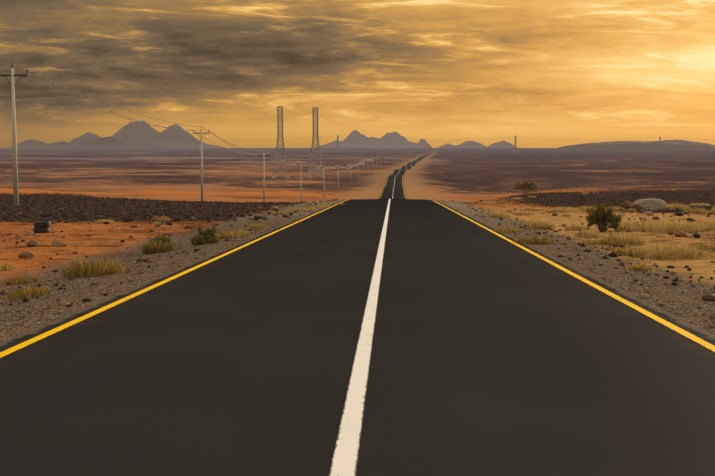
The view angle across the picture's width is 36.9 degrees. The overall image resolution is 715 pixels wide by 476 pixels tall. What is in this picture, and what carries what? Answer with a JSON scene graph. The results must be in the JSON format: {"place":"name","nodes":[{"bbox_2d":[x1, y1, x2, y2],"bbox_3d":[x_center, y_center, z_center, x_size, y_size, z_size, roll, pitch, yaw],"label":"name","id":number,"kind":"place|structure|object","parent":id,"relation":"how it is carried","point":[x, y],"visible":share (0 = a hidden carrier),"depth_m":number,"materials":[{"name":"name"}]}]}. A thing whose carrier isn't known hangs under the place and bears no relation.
{"place":"outdoors","nodes":[
{"label":"outdoors","id":0,"kind":"place"},
{"bbox_2d":[3,140,48,148],"bbox_3d":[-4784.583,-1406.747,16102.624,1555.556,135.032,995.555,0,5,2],"label":"mountain","id":1,"kind":"structure","parent":0,"point":[29,144],"depth_m":15920.10,"materials":[{"name":"grey stone"}]},
{"bbox_2d":[51,132,100,144],"bbox_3d":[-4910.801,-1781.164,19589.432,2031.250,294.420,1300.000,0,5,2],"label":"mountain dome","id":2,"kind":"structure","parent":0,"point":[86,137],"depth_m":19412.61,"materials":[{"name":"grey stone"}]},
{"bbox_2d":[0,149,714,475],"bbox_3d":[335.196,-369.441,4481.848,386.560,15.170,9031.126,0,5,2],"label":"asphalt road","id":3,"kind":"structure","parent":0,"point":[492,354],"depth_m":9.79,"materials":[{"name":"black asphalt"}]},
{"bbox_2d":[0,160,415,357],"bbox_3d":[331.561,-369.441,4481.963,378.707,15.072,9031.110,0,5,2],"label":"road line","id":4,"kind":"object","parent":3,"relation":"on","point":[44,335],"visible":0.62,"depth_m":15.08,"materials":[{"name":"yellow paint"}]},
{"bbox_2d":[329,160,418,475],"bbox_3d":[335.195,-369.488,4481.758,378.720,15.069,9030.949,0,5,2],"label":"road line","id":5,"kind":"object","parent":3,"relation":"on","point":[345,456],"visible":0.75,"depth_m":8.67,"materials":[{"name":"white paint"}]},
{"bbox_2d":[402,160,714,351],"bbox_3d":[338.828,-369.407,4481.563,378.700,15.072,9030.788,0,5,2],"label":"road line","id":6,"kind":"object","parent":3,"relation":"on","point":[698,340],"visible":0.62,"depth_m":15.76,"materials":[{"name":"yellow paint"}]},
{"bbox_2d":[0,148,714,342],"bbox_3d":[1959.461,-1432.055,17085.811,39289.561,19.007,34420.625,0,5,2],"label":"desert ground","id":7,"kind":"structure","parent":0,"point":[446,176],"depth_m":273.49,"materials":[{"name":"brown sand"}]},
{"bbox_2d":[0,64,28,205],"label":"utility pole","id":8,"kind":"object","parent":7,"relation":"on","point":[15,179],"visible":0.96,"depth_m":70.38,"materials":[{"name":"grey wood"}]},
{"bbox_2d":[1,63,374,169],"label":"power lines","id":9,"kind":"object","parent":8,"relation":"attached to","point":[188,129],"visible":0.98,"depth_m":120.09,"materials":[{"name":"grey metal"}]},
{"bbox_2d":[33,221,50,232],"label":"discarded tyres","id":10,"kind":"object","parent":7,"relation":"on","point":[42,227],"visible":1,"depth_m":41.00,"materials":[{"name":"black rubber"}]},
{"bbox_2d":[34,137,183,148],"bbox_3d":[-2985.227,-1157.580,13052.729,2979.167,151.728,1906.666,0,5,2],"label":"mountain foothill","id":11,"kind":"structure","parent":7,"relation":"on","point":[108,143],"depth_m":12841.25,"materials":[{"name":"grey stone"}]},
{"bbox_2d":[111,120,224,147],"bbox_3d":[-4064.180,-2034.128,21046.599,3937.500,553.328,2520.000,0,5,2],"label":"volcano mountain","id":12,"kind":"structure","parent":7,"relation":"on","point":[140,132],"depth_m":20743.72,"materials":[{"name":"grey stone"}]},
{"bbox_2d":[165,127,209,200],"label":"utility pole","id":13,"kind":"object","parent":7,"relation":"on","point":[201,133],"visible":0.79,"depth_m":130.12,"materials":[{"name":"grey wood"}]},
{"bbox_2d":[258,151,269,202],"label":"utility pole","id":14,"kind":"object","parent":7,"relation":"on","point":[264,176],"visible":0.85,"depth_m":185.85,"materials":[{"name":"grey wood"}]},
{"bbox_2d":[296,163,305,200],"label":"utility pole","id":15,"kind":"object","parent":7,"relation":"on","point":[301,182],"visible":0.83,"depth_m":245.13,"materials":[{"name":"grey wood"}]},
{"bbox_2d":[336,135,339,151],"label":"lattice pylon","id":16,"kind":"object","parent":7,"relation":"on","point":[337,143],"visible":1,"depth_m":3538.31,"materials":[{"name":"silver metal"}]},
{"bbox_2d":[0,188,714,327],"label":"rocks","id":17,"kind":"object","parent":7,"relation":"on","point":[651,206],"visible":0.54,"depth_m":53.28,"materials":[{"name":"stone"}]},
{"bbox_2d":[0,188,714,299],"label":"dry grass tufts","id":18,"kind":"object","parent":7,"relation":"on","point":[78,270],"visible":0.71,"depth_m":32.17,"materials":[{"name":"yellow plant"}]},
{"bbox_2d":[513,180,538,193],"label":"bush","id":19,"kind":"object","parent":7,"relation":"on","point":[529,187],"depth_m":171.45,"materials":[{"name":"green plant"}]},
{"bbox_2d":[554,140,714,149],"bbox_3d":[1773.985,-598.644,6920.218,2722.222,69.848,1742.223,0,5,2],"label":"hill","id":20,"kind":"structure","parent":7,"relation":"on","point":[654,145],"depth_m":6617.80,"materials":[{"name":"grey stone"}]},
{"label":"lattice pylon","id":21,"kind":"object","parent":7,"relation":"on","visible":0},
{"bbox_2d":[131,135,714,141],"bbox_3d":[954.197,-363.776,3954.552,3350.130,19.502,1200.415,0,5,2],"label":"transmission lines","id":22,"kind":"object","parent":21,"relation":"attached to","point":[466,140],"visible":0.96,"depth_m":3636.68,"materials":[{"name":"grey metal"}]},
{"bbox_2d":[0,0,714,147],"label":"sky","id":23,"kind":"structure","parent":0,"point":[438,72],"materials":[{"name":"orange"}]},
{"bbox_2d":[320,130,428,147],"bbox_3d":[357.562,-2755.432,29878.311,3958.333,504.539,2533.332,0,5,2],"label":"mountain range","id":24,"kind":"structure","parent":0,"point":[359,140],"depth_m":29546.73,"materials":[{"name":"grey stone"}]},
{"bbox_2d":[418,139,431,147],"bbox_3d":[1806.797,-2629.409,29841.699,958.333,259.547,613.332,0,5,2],"label":"mountain","id":25,"kind":"structure","parent":0,"point":[422,142],"depth_m":29717.69,"materials":[{"name":"grey stone"}]},
{"bbox_2d":[438,141,516,147],"bbox_3d":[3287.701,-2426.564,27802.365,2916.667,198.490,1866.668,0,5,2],"label":"mountain","id":26,"kind":"structure","parent":0,"point":[474,144],"depth_m":27593.97,"materials":[{"name":"grey stone"}]},
{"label":"pylon footing","id":27,"kind":"object","parent":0,"visible":0},
{"bbox_2d":[273,106,287,177],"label":"lattice pylon","id":28,"kind":"object","parent":27,"relation":"on","point":[277,146],"visible":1,"depth_m":523.37,"materials":[{"name":"silver metal"}]},
{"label":"pylon footing","id":29,"kind":"object","parent":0,"visible":0},
{"bbox_2d":[308,107,322,176],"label":"lattice pylon","id":30,"kind":"object","parent":29,"relation":"on","point":[313,135],"visible":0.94,"depth_m":536.55,"materials":[{"name":"silver metal"}]}
]}

